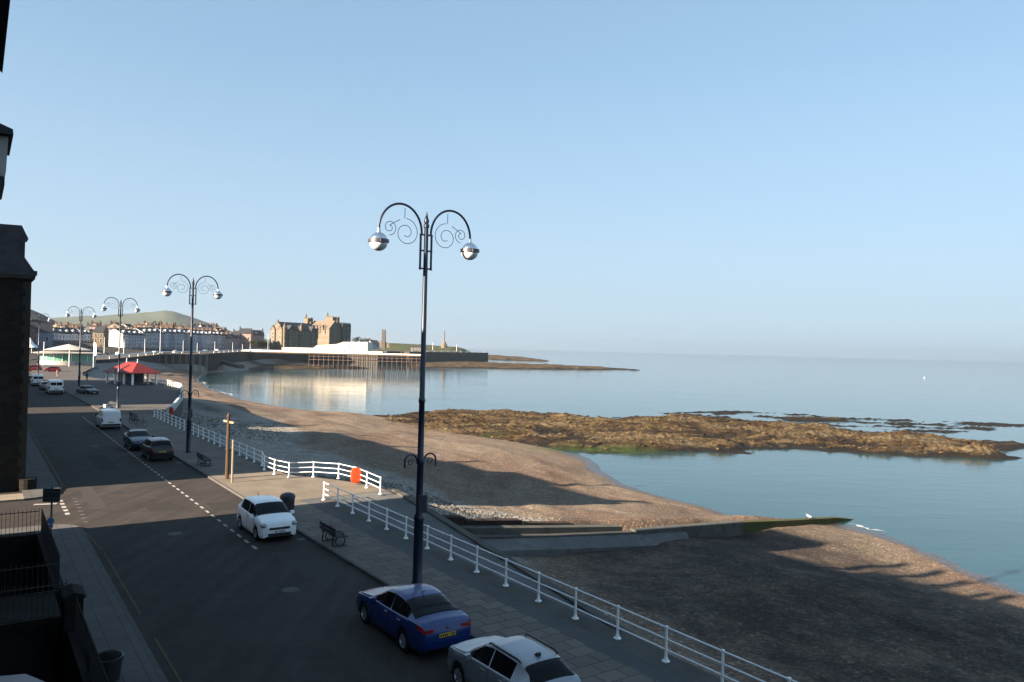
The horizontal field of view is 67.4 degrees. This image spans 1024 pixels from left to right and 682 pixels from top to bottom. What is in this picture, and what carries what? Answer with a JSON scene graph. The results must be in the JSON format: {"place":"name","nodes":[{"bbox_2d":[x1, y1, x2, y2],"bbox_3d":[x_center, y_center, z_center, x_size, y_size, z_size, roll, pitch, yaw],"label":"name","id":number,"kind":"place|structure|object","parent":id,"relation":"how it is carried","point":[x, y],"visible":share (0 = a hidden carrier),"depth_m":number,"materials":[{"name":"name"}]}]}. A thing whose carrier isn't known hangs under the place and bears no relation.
{"place":"outdoors","nodes":[
{"label":"outdoors","id":0,"kind":"place"},
{"bbox_2d":[0,493,23,502],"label":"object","id":1,"kind":"object","parent":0,"point":[11,497],"visible":1,"depth_m":44.42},
{"bbox_2d":[0,525,40,535],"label":"side street pavement","id":2,"kind":"structure","parent":0,"point":[16,530],"depth_m":37.01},
{"bbox_2d":[0,634,55,681],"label":"basement floor","id":3,"kind":"structure","parent":0,"point":[27,655],"depth_m":29.09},
{"bbox_2d":[0,533,35,598],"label":"area wall","id":4,"kind":"structure","parent":3,"relation":"on","point":[19,551],"depth_m":35.32,"materials":[{"name":"stone"}]},
{"bbox_2d":[0,509,39,536],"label":"iron railing","id":5,"kind":"object","parent":4,"relation":"on","point":[9,534],"visible":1,"depth_m":35.53,"materials":[{"name":"black"}]},
{"bbox_2d":[35,533,63,671],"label":"area wall","id":6,"kind":"structure","parent":3,"relation":"on","point":[53,642],"depth_m":29.62,"materials":[{"name":"stone"}]},
{"bbox_2d":[41,509,59,582],"bbox_3d":[-19.389,8.436,32.182,0.044,1.200,9.286,2,-1,-35],"label":"iron railing","id":7,"kind":"object","parent":6,"relation":"on","point":[50,546],"visible":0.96,"depth_m":31.58,"materials":[{"name":"black"}]},
{"bbox_2d":[60,630,90,681],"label":"area wall","id":8,"kind":"structure","parent":3,"relation":"on","point":[73,668],"depth_m":23.05,"materials":[{"name":"stone"}]},
{"bbox_2d":[74,597,108,681],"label":"iron railing","id":9,"kind":"object","parent":8,"relation":"on","point":[96,671],"visible":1,"depth_m":21.16,"materials":[{"name":"black"}]},
{"bbox_2d":[23,492,42,500],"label":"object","id":10,"kind":"object","parent":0,"point":[33,496],"visible":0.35,"depth_m":45.14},
{"bbox_2d":[0,491,78,528],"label":"side street","id":11,"kind":"structure","parent":0,"point":[59,516],"depth_m":41.28,"materials":[{"name":"asphalt"}]},
{"bbox_2d":[22,433,56,492],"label":"pavement beyond street","id":12,"kind":"structure","parent":0,"point":[35,466],"depth_m":53.73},
{"bbox_2d":[27,360,60,490],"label":"curb","id":13,"kind":"structure","parent":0,"point":[49,471],"depth_m":56.91,"materials":[{"name":"concrete"}]},
{"bbox_2d":[30,310,57,324],"bbox_3d":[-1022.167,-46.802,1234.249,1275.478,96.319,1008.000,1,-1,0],"label":"dark hill","id":14,"kind":"structure","parent":0,"point":[34,315],"depth_m":1022.58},
{"bbox_2d":[52,524,78,530],"bbox_3d":[-22.248,9.262,37.970,1.600,0.173,1.600,2,-1,-35],"label":"pavement corner","id":15,"kind":"object","parent":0,"point":[57,527],"visible":0.55,"depth_m":37.84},
{"bbox_2d":[52,529,160,681],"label":"pavement","id":16,"kind":"structure","parent":0,"point":[108,624],"depth_m":26.45,"materials":[{"name":"concrete"}]},
{"bbox_2d":[43,485,59,532],"bbox_3d":[-20.527,7.811,34.210,0.720,2.750,0.130,2,-1,-8],"label":"road sign","id":17,"kind":"object","parent":16,"relation":"on","point":[51,494],"visible":0.93,"depth_m":34.18,"materials":[{"name":"grey"}]},
{"bbox_2d":[60,583,85,636],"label":"gate pier","id":18,"kind":"structure","parent":16,"relation":"on","point":[71,592],"depth_m":24.21,"materials":[{"name":"stone"}]},
{"bbox_2d":[99,650,124,681],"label":"planter","id":19,"kind":"object","parent":16,"relation":"on","point":[111,660],"visible":0.74,"depth_m":20.94,"materials":[{"name":"black plastic"}]},
{"bbox_2d":[31,350,242,414],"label":"promenade terrace","id":20,"kind":"structure","parent":0,"point":[141,399],"depth_m":137.50,"materials":[{"name":"concrete"}]},
{"bbox_2d":[30,313,50,373],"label":"street lamp","id":21,"kind":"object","parent":20,"relation":"on","point":[39,323],"visible":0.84,"depth_m":182.41,"materials":[{"name":"metal"}]},
{"bbox_2d":[32,344,102,369],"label":"bandstand","id":22,"kind":"structure","parent":20,"relation":"on","point":[58,355],"depth_m":234.26,"materials":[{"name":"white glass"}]},
{"bbox_2d":[65,306,96,386],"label":"street lamp","id":23,"kind":"object","parent":20,"relation":"on","point":[67,314],"visible":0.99,"depth_m":132.21,"materials":[{"name":"metal"}]},
{"bbox_2d":[76,385,98,393],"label":"parked car","id":24,"kind":"object","parent":20,"relation":"on","point":[86,389],"visible":1,"depth_m":127.51,"materials":[{"name":"grey paint"}]},
{"bbox_2d":[100,297,139,407],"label":"street lamp","id":25,"kind":"object","parent":20,"relation":"on","point":[104,308],"visible":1,"depth_m":102.86,"materials":[{"name":"metal"}]},
{"bbox_2d":[103,359,160,384],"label":"seafront shelter","id":26,"kind":"object","parent":20,"relation":"on","point":[135,372],"visible":0.95,"depth_m":158.39,"materials":[{"name":"red"}]},
{"bbox_2d":[166,382,182,414],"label":"parapet wall","id":27,"kind":"structure","parent":20,"relation":"on","point":[176,402],"depth_m":112.03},
{"bbox_2d":[96,348,270,358],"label":"railing","id":28,"kind":"object","parent":20,"relation":"on","point":[170,351],"visible":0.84,"depth_m":359.56,"materials":[{"name":"metal"}]},
{"bbox_2d":[270,320,318,350],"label":"stone hotel","id":29,"kind":"structure","parent":20,"relation":"on","point":[293,334],"depth_m":593.51,"materials":[{"name":"stone"}]},
{"bbox_2d":[304,312,350,344],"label":"college building","id":30,"kind":"structure","parent":20,"relation":"on","point":[332,330],"depth_m":655.56,"materials":[{"name":"beige stone"}]},
{"bbox_2d":[29,334,269,358],"bbox_3d":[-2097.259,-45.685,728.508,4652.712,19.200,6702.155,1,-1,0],"label":"ground","id":31,"kind":"structure","parent":0,"point":[90,346],"depth_m":396.31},
{"bbox_2d":[0,0,9,72],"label":"town house","id":32,"kind":"structure","parent":31,"relation":"on","point":[4,9],"depth_m":8.81,"materials":[{"name":"stone"}]},
{"bbox_2d":[0,674,43,681],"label":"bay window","id":33,"kind":"structure","parent":32,"relation":"attached to","point":[19,678],"depth_m":9.06,"materials":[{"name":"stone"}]},
{"bbox_2d":[0,123,12,199],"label":"town house","id":34,"kind":"structure","parent":31,"relation":"on","point":[6,135],"depth_m":15.40,"materials":[{"name":"paint"}]},
{"bbox_2d":[0,224,36,492],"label":"corner building","id":35,"kind":"structure","parent":31,"relation":"on","point":[18,274],"depth_m":46.71,"materials":[{"name":"stone"}]},
{"bbox_2d":[29,327,36,359],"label":"town house","id":36,"kind":"structure","parent":31,"relation":"on","point":[33,334],"depth_m":322.33,"materials":[{"name":"stone"}]},
{"bbox_2d":[30,319,52,350],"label":"house","id":37,"kind":"structure","parent":31,"relation":"on","point":[46,332],"depth_m":334.18,"materials":[{"name":"paint"}]},
{"bbox_2d":[62,325,77,340],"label":"terrace house","id":38,"kind":"structure","parent":31,"relation":"on","point":[74,336],"depth_m":443.53,"materials":[{"name":"paint"}]},
{"bbox_2d":[93,323,108,346],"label":"house","id":39,"kind":"structure","parent":31,"relation":"on","point":[100,333],"depth_m":400.83,"materials":[{"name":"stone"}]},
{"bbox_2d":[109,326,127,347],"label":"terrace house","id":40,"kind":"structure","parent":31,"relation":"on","point":[114,337],"depth_m":418.54,"materials":[{"name":"paint"}]},
{"bbox_2d":[118,326,133,347],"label":"terrace house","id":41,"kind":"structure","parent":31,"relation":"on","point":[130,340],"depth_m":425.12,"materials":[{"name":"paint"}]},
{"bbox_2d":[125,326,138,347],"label":"terrace house","id":42,"kind":"structure","parent":31,"relation":"on","point":[136,340],"depth_m":430.31,"materials":[{"name":"paint"}]},
{"bbox_2d":[130,326,143,348],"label":"terrace house","id":43,"kind":"structure","parent":31,"relation":"on","point":[141,339],"depth_m":435.19,"materials":[{"name":"paint"}]},
{"bbox_2d":[133,324,149,348],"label":"terrace house","id":44,"kind":"structure","parent":31,"relation":"on","point":[146,337],"depth_m":442.81,"materials":[{"name":"paint"}]},
{"bbox_2d":[139,324,154,348],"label":"terrace house","id":45,"kind":"structure","parent":31,"relation":"on","point":[151,338],"depth_m":448.63,"materials":[{"name":"paint"}]},
{"bbox_2d":[145,324,159,348],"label":"terrace house","id":46,"kind":"structure","parent":31,"relation":"on","point":[157,340],"depth_m":453.92,"materials":[{"name":"paint"}]},
{"bbox_2d":[155,325,169,348],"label":"terrace house","id":47,"kind":"structure","parent":31,"relation":"on","point":[167,338],"depth_m":464.70,"materials":[{"name":"paint"}]},
{"bbox_2d":[160,325,174,348],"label":"terrace house","id":48,"kind":"structure","parent":31,"relation":"on","point":[172,341],"depth_m":470.60,"materials":[{"name":"paint"}]},
{"bbox_2d":[165,326,178,349],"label":"terrace house","id":49,"kind":"structure","parent":31,"relation":"on","point":[176,339],"depth_m":475.97,"materials":[{"name":"paint"}]},
{"bbox_2d":[170,325,183,352],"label":"terrace house","id":50,"kind":"structure","parent":31,"relation":"on","point":[181,339],"depth_m":481.02,"materials":[{"name":"paint"}]},
{"bbox_2d":[238,326,253,349],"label":"house","id":51,"kind":"structure","parent":31,"relation":"on","point":[246,335],"depth_m":571.03,"materials":[{"name":"paint"}]},
{"bbox_2d":[253,330,264,349],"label":"house","id":52,"kind":"structure","parent":31,"relation":"on","point":[259,335],"depth_m":588.01,"materials":[{"name":"stone"}]},
{"bbox_3d":[-20.661,0.311,19.107,11.100,23.100,7.000,2,-1,-35],"label":"town house","id":53,"kind":"object","parent":31,"relation":"on","visible":0},
{"bbox_2d":[0,592,60,640],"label":"entrance steps","id":54,"kind":"structure","parent":53,"relation":"attached to","point":[16,629],"depth_m":25.50,"materials":[{"name":"stone"}]},
{"bbox_2d":[0,560,59,599],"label":"iron railing","id":55,"kind":"object","parent":54,"relation":"on","point":[27,567],"visible":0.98,"depth_m":27.45,"materials":[{"name":"black"}]},
{"bbox_2d":[0,580,66,622],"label":"iron railing","id":56,"kind":"object","parent":54,"relation":"on","point":[43,586],"visible":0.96,"depth_m":25.17,"materials":[{"name":"black"}]},
{"bbox_2d":[51,311,269,342],"bbox_3d":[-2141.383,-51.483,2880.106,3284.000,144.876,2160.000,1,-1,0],"label":"hill","id":57,"kind":"structure","parent":0,"point":[169,317],"depth_m":2363.97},
{"bbox_2d":[121,414,268,474],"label":"promenade paving","id":58,"kind":"structure","parent":0,"point":[173,434],"depth_m":66.78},
{"bbox_2d":[162,274,222,452],"bbox_3d":[-26.839,1.875,64.207,4.830,14.855,0.840,2,-1,-35],"label":"street lamp","id":59,"kind":"object","parent":58,"relation":"on","point":[167,291],"visible":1,"depth_m":64.12,"materials":[{"name":"metal"}]},
{"bbox_2d":[196,452,211,465],"bbox_3d":[-23.192,8.899,57.869,0.734,0.890,1.900,2,-1,-35],"label":"bench","id":60,"kind":"object","parent":58,"relation":"on","point":[202,458],"visible":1,"depth_m":57.51,"materials":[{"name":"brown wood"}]},
{"bbox_2d":[153,408,381,493],"bbox_3d":[-26.905,8.805,69.781,3.564,1.100,57.081,2,-1,-39],"label":"railing","id":61,"kind":"object","parent":58,"relation":"on","point":[313,471],"visible":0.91,"depth_m":56.20,"materials":[{"name":"metal"}]},
{"bbox_2d":[351,467,361,482],"bbox_3d":[-10.366,8.977,51.256,0.740,1.040,0.270,2,-1,-25],"label":"lifebuoy housing","id":62,"kind":"object","parent":61,"relation":"attached to","point":[356,476],"visible":0.99,"depth_m":51.13,"materials":[{"name":"orange plastic"}]},
{"bbox_2d":[27,350,453,681],"bbox_3d":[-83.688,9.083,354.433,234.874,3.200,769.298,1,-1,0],"label":"road","id":63,"kind":"structure","parent":0,"point":[213,601],"depth_m":30.78,"materials":[{"name":"asphalt"}]},
{"bbox_2d":[30,374,43,385],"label":"parked van","id":64,"kind":"object","parent":63,"relation":"on","point":[35,379],"visible":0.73,"depth_m":146.29,"materials":[{"name":"white paint"}]},
{"bbox_2d":[44,379,63,393],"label":"parked van","id":65,"kind":"object","parent":63,"relation":"on","point":[54,385],"visible":1,"depth_m":126.31,"materials":[{"name":"white paint"}]},
{"bbox_2d":[76,483,107,509],"bbox_3d":[-25.438,9.292,46.357,0.800,0.001,9.000,2,-1,-35],"label":"road patch","id":66,"kind":"object","parent":63,"relation":"on","point":[94,500],"visible":1,"depth_m":45.92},
{"bbox_2d":[87,455,118,469],"bbox_3d":[-31.339,9.259,58.706,1.300,0.001,8.000,2,-1,-35],"label":"road patch","id":67,"kind":"object","parent":63,"relation":"on","point":[101,462],"visible":1,"depth_m":58.48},
{"bbox_2d":[27,424,181,681],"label":"yellow kerb line","id":68,"kind":"object","parent":63,"relation":"on","point":[168,660],"visible":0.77,"depth_m":29.81,"materials":[{"name":"paint"}]},
{"bbox_2d":[95,408,120,428],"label":"parked van","id":69,"kind":"object","parent":63,"relation":"on","point":[108,417],"visible":1,"depth_m":79.89,"materials":[{"name":"white paint"}]},
{"bbox_2d":[78,526,167,681],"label":"curb","id":70,"kind":"structure","parent":63,"relation":"on","point":[156,666],"depth_m":26.05,"materials":[{"name":"concrete"}]},
{"bbox_2d":[123,429,153,449],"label":"parked car","id":71,"kind":"object","parent":63,"relation":"on","point":[133,439],"visible":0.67,"depth_m":66.25,"materials":[{"name":"blue paint"}]},
{"bbox_2d":[140,437,173,460],"bbox_3d":[-28.432,8.490,61.477,2.182,1.740,4.225,2,-1,-36],"label":"parked car","id":72,"kind":"object","parent":63,"relation":"on","point":[151,448],"visible":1,"depth_m":60.06,"materials":[{"name":"black paint"}]},
{"bbox_2d":[143,502,176,511],"bbox_3d":[-19.966,9.403,43.597,1.400,0.001,2.200,2,-1,-35],"label":"road patch","id":73,"kind":"object","parent":63,"relation":"on","point":[160,506],"visible":1,"depth_m":43.58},
{"bbox_2d":[84,418,257,548],"bbox_3d":[-31.610,9.295,63.625,0.130,0.001,69.370,2,-1,-35],"label":"parking bay line","id":74,"kind":"object","parent":63,"relation":"on","point":[232,530],"visible":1,"depth_m":46.60,"materials":[{"name":"white paint"}]},
{"bbox_2d":[206,500,241,510],"bbox_3d":[-16.408,9.500,44.442,2.000,0.001,2.500,2,-1,-35],"label":"road patch","id":75,"kind":"object","parent":63,"relation":"on","point":[224,505],"visible":0.8,"depth_m":44.41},
{"bbox_2d":[30,371,478,638],"bbox_3d":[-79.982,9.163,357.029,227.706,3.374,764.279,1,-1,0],"label":"kerb","id":76,"kind":"structure","parent":63,"relation":"on","point":[355,565],"depth_m":36.20,"materials":[{"name":"concrete"}]},
{"bbox_2d":[237,492,296,539],"bbox_3d":[-12.260,8.672,38.296,2.202,1.756,4.264,2,-1,-35],"label":"parked car","id":77,"kind":"object","parent":63,"relation":"on","point":[259,517],"visible":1,"depth_m":37.24,"materials":[{"name":"white paint"}]},
{"bbox_2d":[356,583,470,653],"bbox_3d":[-3.396,8.812,25.462,2.290,1.682,5.060,2,-1,-35],"label":"parked car","id":78,"kind":"object","parent":63,"relation":"on","point":[419,618],"visible":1,"depth_m":24.06,"materials":[{"name":"blue paint"}]},
{"bbox_2d":[448,633,581,681],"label":"parked car","id":79,"kind":"object","parent":63,"relation":"on","point":[517,658],"visible":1,"depth_m":20.19,"materials":[{"name":"silver metal"}]},
{"bbox_2d":[210,470,390,499],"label":"promenade forecourt","id":80,"kind":"structure","parent":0,"point":[248,484],"depth_m":50.47,"materials":[{"name":"concrete"}]},
{"bbox_2d":[223,412,235,478],"bbox_3d":[-19.369,7.107,52.386,0.934,4.550,0.874,2,-1,-8],"label":"finger post","id":81,"kind":"object","parent":80,"relation":"on","point":[229,422],"visible":1,"depth_m":52.29,"materials":[{"name":"brown wood"}]},
{"bbox_2d":[373,343,469,351],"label":"green mound","id":82,"kind":"object","parent":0,"point":[400,347],"visible":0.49,"depth_m":920.99,"materials":[{"name":"green plant"}]},
{"bbox_2d":[378,329,389,348],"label":"ruined tower","id":83,"kind":"structure","parent":82,"relation":"on","point":[383,344],"depth_m":848.10,"materials":[{"name":"grey stone"}]},
{"bbox_2d":[294,500,658,681],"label":"promenade","id":84,"kind":"structure","parent":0,"point":[489,615],"depth_m":28.38,"materials":[{"name":"concrete"}]},
{"bbox_2d":[280,492,295,515],"bbox_3d":[-11.888,8.741,40.662,0.800,1.440,0.792,2,-1,-35],"label":"litter bin","id":85,"kind":"object","parent":84,"relation":"on","point":[287,499],"visible":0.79,"depth_m":40.39,"materials":[{"name":"black plastic"}]},
{"bbox_2d":[319,521,347,546],"bbox_3d":[-8.386,9.069,36.164,0.734,0.890,1.900,2,-1,-35],"label":"bench","id":86,"kind":"object","parent":84,"relation":"on","point":[333,532],"visible":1,"depth_m":35.80,"materials":[{"name":"black metal"}]},
{"bbox_2d":[368,202,479,583],"bbox_3d":[-3.502,2.143,30.009,4.830,14.855,0.840,2,-1,-35],"label":"street lamp","id":87,"kind":"object","parent":84,"relation":"on","point":[378,240],"visible":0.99,"depth_m":29.92,"materials":[{"name":"metal"}]},
{"bbox_2d":[299,498,690,681],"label":"promenade band","id":88,"kind":"object","parent":84,"relation":"on","point":[634,661],"visible":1,"depth_m":27.73,"materials":[{"name":"concrete"}]},
{"bbox_2d":[0,0,1023,361],"label":"sky","id":89,"kind":"structure","parent":0,"point":[815,178],"materials":[{"name":"blue"}]},
{"bbox_2d":[54,348,1023,681],"bbox_3d":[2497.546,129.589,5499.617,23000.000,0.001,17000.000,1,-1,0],"label":"sea","id":90,"kind":"structure","parent":0,"point":[966,512],"depth_m":222.31,"materials":[{"name":"liquid"}]},
{"bbox_2d":[96,351,339,370],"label":"sea wall","id":91,"kind":"structure","parent":90,"relation":"in","point":[214,360],"depth_m":411.87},
{"bbox_2d":[243,342,420,370],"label":"pier","id":92,"kind":"structure","parent":90,"relation":"in","point":[352,348],"depth_m":503.34,"materials":[{"name":"metal"}]},
{"bbox_2d":[320,350,487,363],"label":"sea wall","id":93,"kind":"structure","parent":90,"relation":"in","point":[435,356],"depth_m":737.23,"materials":[{"name":"concrete"}]},
{"bbox_2d":[488,355,547,360],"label":"headland rocks","id":94,"kind":"object","parent":90,"relation":"in","point":[496,357],"visible":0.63,"depth_m":1065.41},
{"bbox_2d":[404,361,636,369],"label":"foreshore rocks","id":95,"kind":"object","parent":90,"relation":"in","point":[457,364],"visible":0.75,"depth_m":645.91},
{"bbox_2d":[373,409,1021,460],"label":"reef","id":96,"kind":"object","parent":90,"relation":"in","point":[504,430],"visible":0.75,"depth_m":145.66},
{"bbox_2d":[388,408,1001,456],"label":"reef boulders","id":97,"kind":"object","parent":96,"relation":"on","point":[692,437],"visible":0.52,"depth_m":149.09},
{"bbox_2d":[757,415,857,421],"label":"reef outlier","id":98,"kind":"object","parent":90,"relation":"in","point":[803,418],"visible":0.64,"depth_m":196.19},
{"bbox_2d":[659,410,1023,429],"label":"reef ledges","id":99,"kind":"object","parent":90,"relation":"in","point":[910,421],"visible":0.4,"depth_m":197.31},
{"bbox_2d":[873,424,1021,432],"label":"reef skerry","id":100,"kind":"structure","parent":90,"relation":"in","point":[951,431],"depth_m":181.25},
{"bbox_2d":[978,440,1023,448],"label":"reef tip","id":101,"kind":"object","parent":90,"relation":"in","point":[1015,445],"visible":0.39,"depth_m":147.54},
{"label":"sea wall","id":102,"kind":"object","parent":90,"relation":"in","visible":0},
{"bbox_2d":[313,497,727,681],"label":"promenade edge","id":103,"kind":"object","parent":102,"relation":"on","point":[685,670],"visible":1,"depth_m":27.76,"materials":[{"name":"concrete"}]},
{"bbox_2d":[322,482,796,681],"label":"railing","id":104,"kind":"object","parent":103,"relation":"on","point":[665,659],"visible":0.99,"depth_m":26.76,"materials":[{"name":"metal"}]},
{"bbox_2d":[83,358,1023,681],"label":"beach","id":105,"kind":"structure","parent":0,"point":[829,602],"depth_m":53.57,"materials":[{"name":"sand"}]},
{"bbox_2d":[82,368,182,422],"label":"sea wall","id":106,"kind":"structure","parent":105,"relation":"on","point":[178,411],"depth_m":110.77,"materials":[{"name":"concrete"}]},
{"bbox_2d":[157,353,208,372],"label":"beach jetty","id":107,"kind":"object","parent":105,"relation":"on","point":[185,360],"visible":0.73,"depth_m":359.93,"materials":[{"name":"brown wood"}]},
{"bbox_2d":[221,360,244,368],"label":"slipway","id":108,"kind":"structure","parent":105,"relation":"on","point":[232,364],"depth_m":413.27,"materials":[{"name":"concrete"}]},
{"bbox_2d":[249,364,368,369],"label":"beach rocks","id":109,"kind":"object","parent":105,"relation":"on","point":[290,366],"visible":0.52,"depth_m":498.92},
{"bbox_2d":[177,413,560,520],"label":"bank stones","id":110,"kind":"object","parent":105,"relation":"on","point":[468,510],"visible":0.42,"depth_m":71.07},
{"bbox_2d":[328,488,669,654],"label":"beach ramp","id":111,"kind":"structure","parent":105,"relation":"on","point":[399,501],"depth_m":41.25,"materials":[{"name":"concrete"}]},
{"bbox_2d":[443,515,853,556],"bbox_3d":[13.971,15.863,63.295,50.700,8.150,4.250,2,-1,-35],"label":"groyne","id":112,"kind":"object","parent":105,"relation":"on","point":[513,537],"visible":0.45,"depth_m":56.47,"materials":[{"name":"concrete"}]},
{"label":"sea wall","id":113,"kind":"object","parent":105,"relation":"on","visible":0},
{"bbox_2d":[163,415,273,470],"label":"promenade rim","id":114,"kind":"object","parent":113,"relation":"on","point":[241,455],"visible":0.76,"depth_m":68.22,"materials":[{"name":"concrete"}]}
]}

